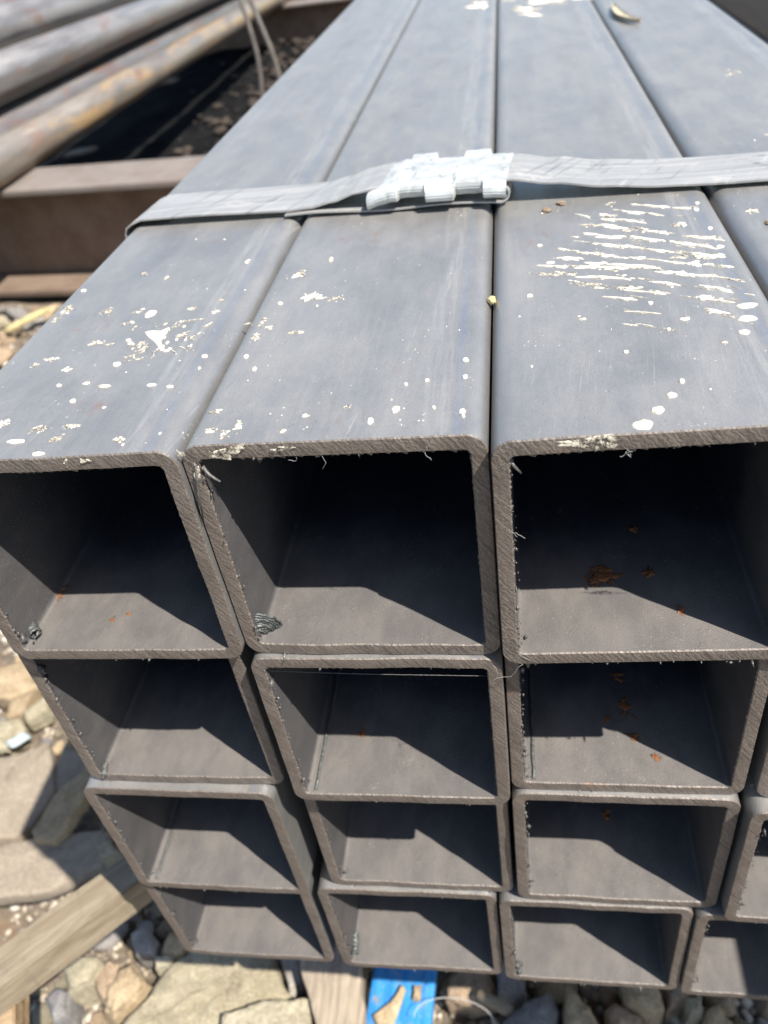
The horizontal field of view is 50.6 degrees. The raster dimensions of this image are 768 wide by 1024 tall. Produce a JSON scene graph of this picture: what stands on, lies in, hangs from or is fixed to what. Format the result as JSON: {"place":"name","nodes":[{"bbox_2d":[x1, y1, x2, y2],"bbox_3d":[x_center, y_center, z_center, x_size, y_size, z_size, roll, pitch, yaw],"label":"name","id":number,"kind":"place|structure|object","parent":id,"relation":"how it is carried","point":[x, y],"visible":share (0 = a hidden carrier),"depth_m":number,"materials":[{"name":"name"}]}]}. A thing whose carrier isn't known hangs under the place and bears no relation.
{"place":"outdoors","nodes":[
{"label":"outdoors","id":0,"kind":"place"},
{"bbox_2d":[0,0,758,1023],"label":"ground","id":1,"kind":"structure","parent":0,"point":[90,820],"depth_m":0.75,"materials":[{"name":"gravel"}]},
{"bbox_2d":[0,659,4,667],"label":"rubble stone","id":2,"kind":"object","parent":1,"relation":"on","point":[2,663],"visible":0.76,"depth_m":1.00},
{"bbox_2d":[0,739,9,753],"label":"rubble stone","id":3,"kind":"object","parent":1,"relation":"on","point":[4,747],"visible":1,"depth_m":0.87,"materials":[{"name":"beige stone"}]},
{"bbox_2d":[0,316,12,329],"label":"rubble stone","id":4,"kind":"object","parent":1,"relation":"on","point":[4,323],"visible":0.61,"depth_m":1.74,"materials":[{"name":"stone"}]},
{"bbox_2d":[0,346,13,366],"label":"rubble stone","id":5,"kind":"object","parent":1,"relation":"on","point":[6,353],"visible":0.83,"depth_m":1.62,"materials":[{"name":"stone"}]},
{"bbox_2d":[0,330,16,345],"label":"rubble stone","id":6,"kind":"object","parent":1,"relation":"on","point":[6,338],"visible":0.84,"depth_m":1.70,"materials":[{"name":"stone"}]},
{"bbox_2d":[0,995,28,1023],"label":"wood board","id":7,"kind":"object","parent":1,"relation":"on","point":[18,1013],"visible":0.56,"depth_m":0.45,"materials":[{"name":"wood"}]},
{"bbox_2d":[0,857,152,1015],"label":"bearer lath","id":8,"kind":"object","parent":7,"relation":"on","point":[57,938],"visible":0.2,"depth_m":0.45,"materials":[{"name":"brown wood"}]},
{"bbox_2d":[0,719,31,756],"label":"rubble stone","id":9,"kind":"object","parent":1,"relation":"on","point":[11,729],"visible":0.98,"depth_m":0.90,"materials":[{"name":"stone"}]},
{"bbox_2d":[3,307,28,320],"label":"rubble stone","id":10,"kind":"object","parent":1,"relation":"on","point":[14,313],"visible":0.74,"depth_m":1.79,"materials":[{"name":"stone"}]},
{"bbox_2d":[14,655,21,663],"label":"rubble stone","id":11,"kind":"object","parent":1,"relation":"on","point":[17,660],"visible":0.22,"depth_m":0.99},
{"bbox_2d":[0,662,40,709],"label":"rubble stone","id":12,"kind":"object","parent":1,"relation":"on","point":[16,680],"visible":0.8,"depth_m":0.94,"materials":[{"name":"stone"}]},
{"bbox_2d":[16,329,26,335],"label":"rubble stone","id":13,"kind":"object","parent":1,"relation":"on","point":[21,332],"visible":0.96,"depth_m":1.73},
{"bbox_2d":[6,689,42,724],"bbox_3d":[-0.414,0.226,0.929,0.026,0.027,0.044,-2,39,10],"label":"rubble stone","id":14,"kind":"object","parent":1,"relation":"on","point":[18,706],"visible":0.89,"depth_m":0.92,"materials":[{"name":"stone"}]},
{"bbox_2d":[4,307,49,333],"bbox_3d":[-0.752,-0.404,1.713,0.100,0.021,0.015,-35,45,-29],"label":"straw stem","id":15,"kind":"object","parent":1,"relation":"on","point":[15,326],"visible":1,"depth_m":1.71,"materials":[{"name":"plant"}]},
{"bbox_2d":[0,743,56,845],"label":"slate slab","id":16,"kind":"object","parent":1,"relation":"on","point":[28,790],"depth_m":0.83,"materials":[{"name":"stone"}]},
{"bbox_2d":[6,732,30,747],"bbox_3d":[-0.396,0.246,0.879,0.025,0.009,0.010,-27,41,-21],"label":"paint flake","id":17,"kind":"object","parent":16,"relation":"on","point":[19,739],"visible":1,"depth_m":0.88,"materials":[{"name":"paint"}]},
{"bbox_2d":[22,314,45,330],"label":"rubble stone","id":18,"kind":"object","parent":1,"relation":"on","point":[37,324],"visible":0.51,"depth_m":1.75,"materials":[{"name":"stone"}]},
{"bbox_2d":[29,305,41,312],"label":"rubble stone","id":19,"kind":"object","parent":1,"relation":"on","point":[34,308],"visible":0.75,"depth_m":1.81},
{"bbox_2d":[29,982,46,996],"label":"rubble stone","id":20,"kind":"object","parent":1,"relation":"on","point":[39,991],"visible":0.12,"depth_m":0.69,"materials":[{"name":"stone"}]},
{"bbox_2d":[22,698,54,730],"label":"rubble stone","id":21,"kind":"object","parent":1,"relation":"on","point":[38,715],"visible":0.84,"depth_m":0.91,"materials":[{"name":"stone"}]},
{"bbox_2d":[32,1003,51,1023],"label":"rubble stone","id":22,"kind":"object","parent":1,"relation":"on","point":[41,1014],"visible":0.82,"depth_m":0.68,"materials":[{"name":"stone"}]},
{"bbox_2d":[41,737,52,745],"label":"rubble stone","id":23,"kind":"object","parent":1,"relation":"on","point":[47,740],"visible":0.55,"depth_m":0.90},
{"bbox_2d":[44,304,56,318],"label":"rubble stone","id":24,"kind":"object","parent":1,"relation":"on","point":[53,308],"visible":0.6,"depth_m":1.79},
{"bbox_2d":[0,830,112,906],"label":"slate slab","id":25,"kind":"object","parent":1,"relation":"on","point":[31,871],"depth_m":0.74,"materials":[{"name":"stone"}]},
{"bbox_2d":[32,768,90,846],"bbox_3d":[-0.306,0.283,0.795,0.034,0.022,0.094,4,40,17],"label":"stone shard","id":26,"kind":"object","parent":25,"relation":"on","point":[67,808],"visible":0.81,"depth_m":0.78,"materials":[{"name":"stone"}]},
{"bbox_2d":[53,730,61,737],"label":"rubble stone","id":27,"kind":"object","parent":1,"relation":"on","point":[57,734],"visible":1,"depth_m":0.91,"materials":[{"name":"stone"}]},
{"bbox_2d":[54,976,66,989],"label":"rubble stone","id":28,"kind":"object","parent":1,"relation":"on","point":[61,983],"visible":0.69,"depth_m":0.69,"materials":[{"name":"stone"}]},
{"bbox_2d":[52,740,73,755],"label":"rubble stone","id":29,"kind":"object","parent":1,"relation":"on","point":[58,747],"visible":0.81,"depth_m":0.88,"materials":[{"name":"stone"}]},
{"bbox_2d":[44,988,85,1023],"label":"rubble stone","id":30,"kind":"object","parent":1,"relation":"on","point":[64,1006],"visible":1,"depth_m":0.65,"materials":[{"name":"stone"}]},
{"bbox_2d":[55,744,85,791],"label":"slate slab","id":31,"kind":"structure","parent":1,"relation":"on","point":[70,766],"depth_m":0.85,"materials":[{"name":"stone"}]},
{"bbox_2d":[61,955,105,1008],"bbox_3d":[-0.245,0.385,0.674,0.033,0.042,0.032,-29,42,-23],"label":"rubble stone","id":32,"kind":"object","parent":1,"relation":"on","point":[81,974],"visible":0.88,"depth_m":0.66,"materials":[{"name":"stone"}]},
{"bbox_2d":[89,1011,107,1023],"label":"rubble stone","id":33,"kind":"object","parent":1,"relation":"on","point":[98,1018],"visible":0.7,"depth_m":0.66,"materials":[{"name":"stone"}]},
{"bbox_2d":[0,156,204,297],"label":"support beam","id":34,"kind":"structure","parent":1,"relation":"on","point":[62,230],"depth_m":1.82,"materials":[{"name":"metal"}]},
{"bbox_2d":[0,0,248,135],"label":"round pipe","id":35,"kind":"object","parent":34,"relation":"on","point":[16,115],"visible":0.54,"depth_m":2.45,"materials":[{"name":"metal"}]},
{"bbox_2d":[0,0,217,100],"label":"round pipe","id":36,"kind":"object","parent":35,"relation":"on","point":[27,64],"visible":1,"depth_m":2.31,"materials":[{"name":"metal"}]},
{"bbox_2d":[0,0,287,187],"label":"round pipe","id":37,"kind":"object","parent":34,"relation":"on","point":[28,145],"visible":1,"depth_m":2.23,"materials":[{"name":"metal"}]},
{"bbox_2d":[144,841,335,961],"bbox_3d":[0.204,-1.359,2.305,0.080,0.081,4.962,-2,39,10],"label":"square tube","id":38,"kind":"object","parent":34,"relation":"on","point":[257,924],"visible":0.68,"depth_m":0.42,"materials":[{"name":"metal"}]},
{"bbox_2d":[84,768,317,893],"bbox_3d":[0.196,-1.419,2.252,0.080,0.081,4.961,-2,39,10],"label":"square tube","id":39,"kind":"object","parent":38,"relation":"on","point":[247,838],"visible":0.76,"depth_m":0.37,"materials":[{"name":"metal"}]},
{"bbox_2d":[18,642,285,783],"bbox_3d":[0.191,-1.483,2.204,0.080,0.081,4.962,-2,39,10],"label":"square tube","id":40,"kind":"object","parent":39,"relation":"on","point":[180,720],"visible":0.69,"depth_m":0.33,"materials":[{"name":"metal"}]},
{"bbox_2d":[0,0,420,661],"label":"square tube","id":41,"kind":"object","parent":40,"relation":"on","point":[114,370],"visible":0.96,"depth_m":0.28,"materials":[{"name":"metal"}]},
{"bbox_2d":[125,149,767,237],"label":"steel strap","id":42,"kind":"object","parent":41,"relation":"attached to","point":[468,177],"visible":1,"depth_m":0.33,"materials":[{"name":"metal"}]},
{"bbox_2d":[238,0,280,97],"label":"wire loop","id":43,"kind":"object","parent":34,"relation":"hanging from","point":[264,34],"visible":0.49,"depth_m":1.58,"materials":[{"name":"metal"}]},
{"bbox_2d":[317,857,502,973],"bbox_3d":[0.287,-1.361,2.290,0.080,0.082,4.962,-2,39,10],"label":"square tube","id":44,"kind":"object","parent":34,"relation":"on","point":[445,930],"visible":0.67,"depth_m":0.41,"materials":[{"name":"metal"}]},
{"bbox_2d":[304,745,512,892],"bbox_3d":[0.285,-1.425,2.241,0.080,0.082,4.961,-2,39,10],"label":"square tube","id":45,"kind":"object","parent":44,"relation":"on","point":[427,845],"visible":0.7,"depth_m":0.36,"materials":[{"name":"metal"}]},
{"bbox_2d":[251,635,509,805],"bbox_3d":[0.275,-1.482,2.185,0.080,0.082,4.962,-2,39,10],"label":"square tube","id":46,"kind":"object","parent":45,"relation":"on","point":[421,728],"visible":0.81,"depth_m":0.31,"materials":[{"name":"metal"}]},
{"bbox_2d":[176,0,500,662],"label":"square tube","id":47,"kind":"object","parent":46,"relation":"on","point":[336,457],"visible":0.98,"depth_m":0.27,"materials":[{"name":"metal"}]},
{"bbox_2d":[499,807,692,991],"bbox_3d":[0.367,-1.362,2.275,0.080,0.082,4.963,-2,39,10],"label":"square tube","id":48,"kind":"object","parent":34,"relation":"on","point":[640,947],"visible":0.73,"depth_m":0.40,"materials":[{"name":"metal"}]},
{"bbox_2d":[512,782,740,907],"bbox_3d":[0.365,-1.426,2.224,0.080,0.081,4.961,-2,39,10],"label":"square tube","id":49,"kind":"object","parent":48,"relation":"on","point":[644,848],"visible":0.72,"depth_m":0.35,"materials":[{"name":"metal"}]},
{"bbox_2d":[504,656,767,794],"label":"square tube","id":50,"kind":"object","parent":49,"relation":"on","point":[683,727],"visible":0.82,"depth_m":0.30,"materials":[{"name":"metal"}]},
{"bbox_2d":[491,0,767,685],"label":"square tube","id":51,"kind":"object","parent":50,"relation":"on","point":[629,441],"visible":1,"depth_m":0.26,"materials":[{"name":"metal"}]},
{"bbox_2d":[486,296,495,304],"bbox_3d":[0.034,-0.067,0.258,0.003,0.003,0.003,-2,39,10],"label":"seed husk","id":52,"kind":"object","parent":51,"relation":"on","point":[491,300],"visible":1,"depth_m":0.26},
{"bbox_2d":[542,208,550,212],"bbox_3d":[0.062,-0.114,0.308,0.004,0.002,0.003,-2,39,10],"label":"rust flake","id":53,"kind":"object","parent":51,"relation":"on","point":[545,210],"visible":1,"depth_m":0.31,"materials":[{"name":"brown metal"}]},
{"bbox_2d":[556,201,565,204],"bbox_3d":[0.068,-0.118,0.312,0.004,0.002,0.004,-2,39,10],"label":"rust flake","id":54,"kind":"object","parent":51,"relation":"on","point":[560,202],"visible":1,"depth_m":0.31,"materials":[{"name":"brown metal"}]},
{"bbox_2d":[679,892,767,999],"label":"square tube","id":55,"kind":"object","parent":34,"relation":"on","point":[724,956],"visible":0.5,"depth_m":0.38,"materials":[{"name":"metal"}]},
{"bbox_2d":[719,765,767,923],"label":"square tube","id":56,"kind":"object","parent":55,"relation":"on","point":[743,890],"visible":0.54,"depth_m":0.32,"materials":[{"name":"metal"}]},
{"bbox_2d":[750,694,767,796],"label":"square tube","id":57,"kind":"object","parent":56,"relation":"on","point":[759,764],"visible":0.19,"depth_m":0.28,"materials":[{"name":"metal"}]},
{"bbox_2d":[590,0,767,300],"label":"square tube","id":58,"kind":"object","parent":57,"relation":"on","point":[699,68],"visible":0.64,"depth_m":0.42,"materials":[{"name":"metal"}]},
{"bbox_2d":[612,2,641,22],"bbox_3d":[0.176,-0.372,0.605,0.011,0.003,0.087,-6,38,5],"label":"dry leaf","id":59,"kind":"object","parent":58,"relation":"on","point":[619,11],"visible":1,"depth_m":0.59,"materials":[{"name":"plant"}]},
{"label":"round pipe","id":60,"kind":"object","parent":34,"relation":"on","visible":0},
{"bbox_2d":[0,0,227,110],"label":"round pipe","id":61,"kind":"object","parent":60,"relation":"on","point":[31,91],"visible":0.26,"depth_m":2.61,"materials":[{"name":"metal"}]},
{"bbox_2d":[0,0,138,48],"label":"round pipe","id":62,"kind":"object","parent":61,"relation":"on","point":[22,20],"visible":1,"depth_m":2.38,"materials":[{"name":"metal"}]},
{"bbox_2d":[95,959,124,1005],"bbox_3d":[-0.224,0.395,0.670,0.025,0.043,0.039,-2,39,10],"label":"rubble stone","id":63,"kind":"object","parent":1,"relation":"on","point":[105,979],"visible":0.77,"depth_m":0.66,"materials":[{"name":"stone"}]},
{"bbox_2d":[91,921,128,950],"bbox_3d":[-0.241,0.373,0.712,0.032,0.020,0.037,-5,16,13],"label":"rubble stone","id":64,"kind":"object","parent":1,"relation":"on","point":[113,938],"visible":0.48,"depth_m":0.70,"materials":[{"name":"stone"}]},
{"bbox_2d":[97,838,123,869],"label":"rubble stone","id":65,"kind":"object","parent":1,"relation":"on","point":[110,854],"visible":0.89,"depth_m":0.75,"materials":[{"name":"stone"}]},
{"bbox_2d":[104,962,153,1023],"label":"rubble stone","id":66,"kind":"object","parent":1,"relation":"on","point":[130,987],"visible":0.94,"depth_m":0.65,"materials":[{"name":"stone"}]},
{"bbox_2d":[127,948,134,957],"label":"rubble stone","id":67,"kind":"object","parent":1,"relation":"on","point":[131,953],"visible":0.65,"depth_m":0.70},
{"bbox_2d":[127,909,141,921],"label":"rubble stone","id":68,"kind":"object","parent":1,"relation":"on","point":[134,917],"visible":0.26,"depth_m":0.72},
{"bbox_2d":[131,926,162,970],"bbox_3d":[-0.197,0.371,0.686,0.021,0.042,0.032,-25,41,-19],"label":"rubble stone","id":69,"kind":"object","parent":1,"relation":"on","point":[147,946],"visible":0.94,"depth_m":0.68,"materials":[{"name":"stone"}]},
{"bbox_2d":[140,920,153,934],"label":"rubble stone","id":70,"kind":"object","parent":1,"relation":"on","point":[149,924],"visible":0.36,"depth_m":0.71,"materials":[{"name":"stone"}]},
{"bbox_2d":[149,905,162,918],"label":"rubble stone","id":71,"kind":"object","parent":1,"relation":"on","point":[155,911],"visible":0.81,"depth_m":0.73,"materials":[{"name":"stone"}]},
{"bbox_2d":[154,955,175,977],"bbox_3d":[-0.179,0.375,0.668,0.016,0.025,0.011,-8,38,2],"label":"stone chip","id":72,"kind":"object","parent":1,"relation":"on","point":[164,964],"visible":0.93,"depth_m":0.66,"materials":[{"name":"beige stone"}]},
{"bbox_2d":[156,919,174,941],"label":"rubble stone","id":73,"kind":"object","parent":1,"relation":"on","point":[164,929],"visible":0.38,"depth_m":0.71,"materials":[{"name":"stone"}]},
{"bbox_2d":[32,0,304,167],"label":"black sheet","id":74,"kind":"object","parent":1,"relation":"on","point":[146,125],"visible":0.09,"depth_m":3.46,"materials":[{"name":"plastic"}]},
{"bbox_2d":[63,146,97,156],"bbox_3d":[-1.131,-1.342,3.025,0.124,0.015,0.060,-12,38,-3],"label":"scrap offcut","id":75,"kind":"object","parent":74,"relation":"on","point":[81,151],"visible":1,"depth_m":3.01,"materials":[{"name":"metal"}]},
{"bbox_2d":[160,78,178,84],"bbox_3d":[-1.060,-2.077,3.922,0.143,0.015,0.069,-11,38,-2],"label":"scrap offcut","id":76,"kind":"object","parent":74,"relation":"on","point":[171,80],"visible":0.45,"depth_m":3.90,"materials":[{"name":"metal"}]},
{"bbox_2d":[166,36,319,156],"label":"soil clods","id":77,"kind":"object","parent":74,"relation":"on","point":[307,43],"visible":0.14,"depth_m":3.60,"materials":[{"name":"soil"}]},
{"bbox_2d":[161,933,189,960],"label":"rubble stone","id":78,"kind":"object","parent":1,"relation":"on","point":[173,945],"visible":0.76,"depth_m":0.67,"materials":[{"name":"stone"}]},
{"bbox_2d":[123,952,294,1023],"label":"limestone block","id":79,"kind":"object","parent":1,"relation":"on","point":[195,988],"depth_m":0.64,"materials":[{"name":"stone"}]},
{"bbox_2d":[221,998,315,1023],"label":"sandstone block","id":80,"kind":"object","parent":1,"relation":"on","point":[295,1011],"depth_m":0.60,"materials":[{"name":"stone"}]},
{"bbox_2d":[206,0,353,54],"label":"support beam","id":81,"kind":"structure","parent":1,"relation":"on","point":[291,20],"depth_m":4.53,"materials":[{"name":"metal"}]},
{"label":"round pipe","id":82,"kind":"object","parent":81,"relation":"on","visible":0},
{"bbox_2d":[0,0,16,4],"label":"round pipe","id":83,"kind":"object","parent":82,"relation":"on","point":[4,1],"depth_m":2.45,"materials":[{"name":"metal"}]},
{"bbox_2d":[279,959,309,1000],"bbox_3d":[-0.072,0.378,0.663,0.019,0.035,0.040,-17,39,-9],"label":"rubble stone","id":84,"kind":"object","parent":1,"relation":"on","point":[293,976],"visible":0.61,"depth_m":0.65,"materials":[{"name":"stone"}]},
{"bbox_2d":[300,944,367,1023],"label":"wood offcut","id":85,"kind":"object","parent":1,"relation":"on","point":[336,987],"visible":0.59,"depth_m":0.61,"materials":[{"name":"wood"}]},
{"bbox_2d":[366,967,436,1023],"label":"blue board","id":86,"kind":"object","parent":1,"relation":"on","point":[387,983],"visible":0.45,"depth_m":0.61,"materials":[{"name":"paint"}]},
{"bbox_2d":[373,985,405,1023],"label":"ochre chip","id":87,"kind":"object","parent":86,"relation":"on","point":[387,1013],"visible":1,"depth_m":0.60,"materials":[{"name":"beige wood"}]},
{"bbox_2d":[413,985,421,1001],"bbox_3d":[0.025,0.361,0.610,0.006,0.005,0.011,-2,39,10],"label":"ochre chip","id":88,"kind":"object","parent":86,"relation":"on","point":[417,993],"visible":1,"depth_m":0.61,"materials":[{"name":"beige wood"}]},
{"bbox_2d":[414,997,494,1023],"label":"nylon loop","id":89,"kind":"object","parent":1,"relation":"on","point":[455,998],"visible":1,"depth_m":0.59,"materials":[{"name":"grey"}]},
{"bbox_2d":[444,972,496,1018],"bbox_3d":[0.069,0.377,0.640,0.042,0.041,0.033,-2,39,10],"label":"rubble stone","id":90,"kind":"object","parent":1,"relation":"on","point":[464,985],"visible":0.73,"depth_m":0.63,"materials":[{"name":"stone"}]},
{"bbox_2d":[496,961,526,1010],"bbox_3d":[0.100,0.374,0.634,0.024,0.042,0.035,-2,39,10],"label":"rubble stone","id":91,"kind":"object","parent":1,"relation":"on","point":[511,991],"visible":0.55,"depth_m":0.62,"materials":[{"name":"stone"}]},
{"bbox_2d":[503,992,560,1023],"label":"rubble stone","id":92,"kind":"object","parent":1,"relation":"on","point":[543,1009],"visible":1,"depth_m":0.59,"materials":[{"name":"stone"}]},
{"bbox_2d":[476,988,513,1016],"bbox_3d":[0.083,0.366,0.606,0.028,0.010,0.009,14,44,27],"label":"wood dowel","id":93,"kind":"object","parent":92,"relation":"on","point":[495,1003],"visible":1,"depth_m":0.60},
{"bbox_2d":[535,981,577,1004],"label":"rubble stone","id":94,"kind":"object","parent":1,"relation":"on","point":[557,990],"visible":0.43,"depth_m":0.63,"materials":[{"name":"stone"}]},
{"bbox_2d":[562,986,597,1023],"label":"rubble stone","id":95,"kind":"object","parent":1,"relation":"on","point":[576,1010],"visible":1,"depth_m":0.59,"materials":[{"name":"stone"}]},
{"bbox_2d":[577,983,591,997],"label":"rubble stone","id":96,"kind":"object","parent":1,"relation":"on","point":[585,991],"visible":0.59,"depth_m":0.63,"materials":[{"name":"stone"}]},
{"bbox_2d":[597,985,620,1007],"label":"rubble stone","id":97,"kind":"object","parent":1,"relation":"on","point":[607,996],"visible":0.88,"depth_m":0.62,"materials":[{"name":"stone"}]},
{"bbox_2d":[604,1003,642,1023],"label":"rubble stone","id":98,"kind":"object","parent":1,"relation":"on","point":[615,1013],"visible":1,"depth_m":0.60,"materials":[{"name":"stone"}]},
{"bbox_2d":[618,986,664,1023],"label":"rubble stone","id":99,"kind":"object","parent":1,"relation":"on","point":[646,1005],"visible":0.63,"depth_m":0.60,"materials":[{"name":"stone"}]},
{"bbox_2d":[661,982,688,1021],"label":"rubble stone","id":100,"kind":"object","parent":1,"relation":"on","point":[673,1000],"visible":0.57,"depth_m":0.60,"materials":[{"name":"stone"}]},
{"bbox_2d":[681,997,702,1023],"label":"rubble stone","id":101,"kind":"object","parent":1,"relation":"on","point":[692,1012],"visible":1,"depth_m":0.59,"materials":[{"name":"stone"}]},
{"bbox_2d":[702,1005,732,1023],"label":"rubble stone","id":102,"kind":"object","parent":1,"relation":"on","point":[714,1015],"visible":1,"depth_m":0.58,"materials":[{"name":"stone"}]},
{"bbox_2d":[704,996,736,1017],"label":"rubble stone","id":103,"kind":"object","parent":1,"relation":"on","point":[727,1006],"visible":0.56,"depth_m":0.60,"materials":[{"name":"stone"}]},
{"bbox_2d":[730,1017,746,1023],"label":"rubble stone","id":104,"kind":"object","parent":1,"relation":"on","point":[735,1020],"visible":0.9,"depth_m":0.60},
{"bbox_2d":[755,1017,767,1023],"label":"rubble stone","id":105,"kind":"object","parent":1,"relation":"on","point":[759,1020],"visible":1,"depth_m":0.60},
{"bbox_2d":[757,1000,767,1021],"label":"rubble stone","id":106,"kind":"object","parent":1,"relation":"on","point":[762,1008],"visible":0.84,"depth_m":0.61,"materials":[{"name":"stone"}]},
{"bbox_2d":[707,0,767,44],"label":"square tube","id":107,"kind":"object","parent":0,"point":[745,26],"depth_m":0.96,"materials":[{"name":"metal"}]},
{"bbox_2d":[713,0,767,39],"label":"square tube","id":108,"kind":"object","parent":107,"relation":"on","point":[753,14],"depth_m":0.90,"materials":[{"name":"metal"}]}
]}

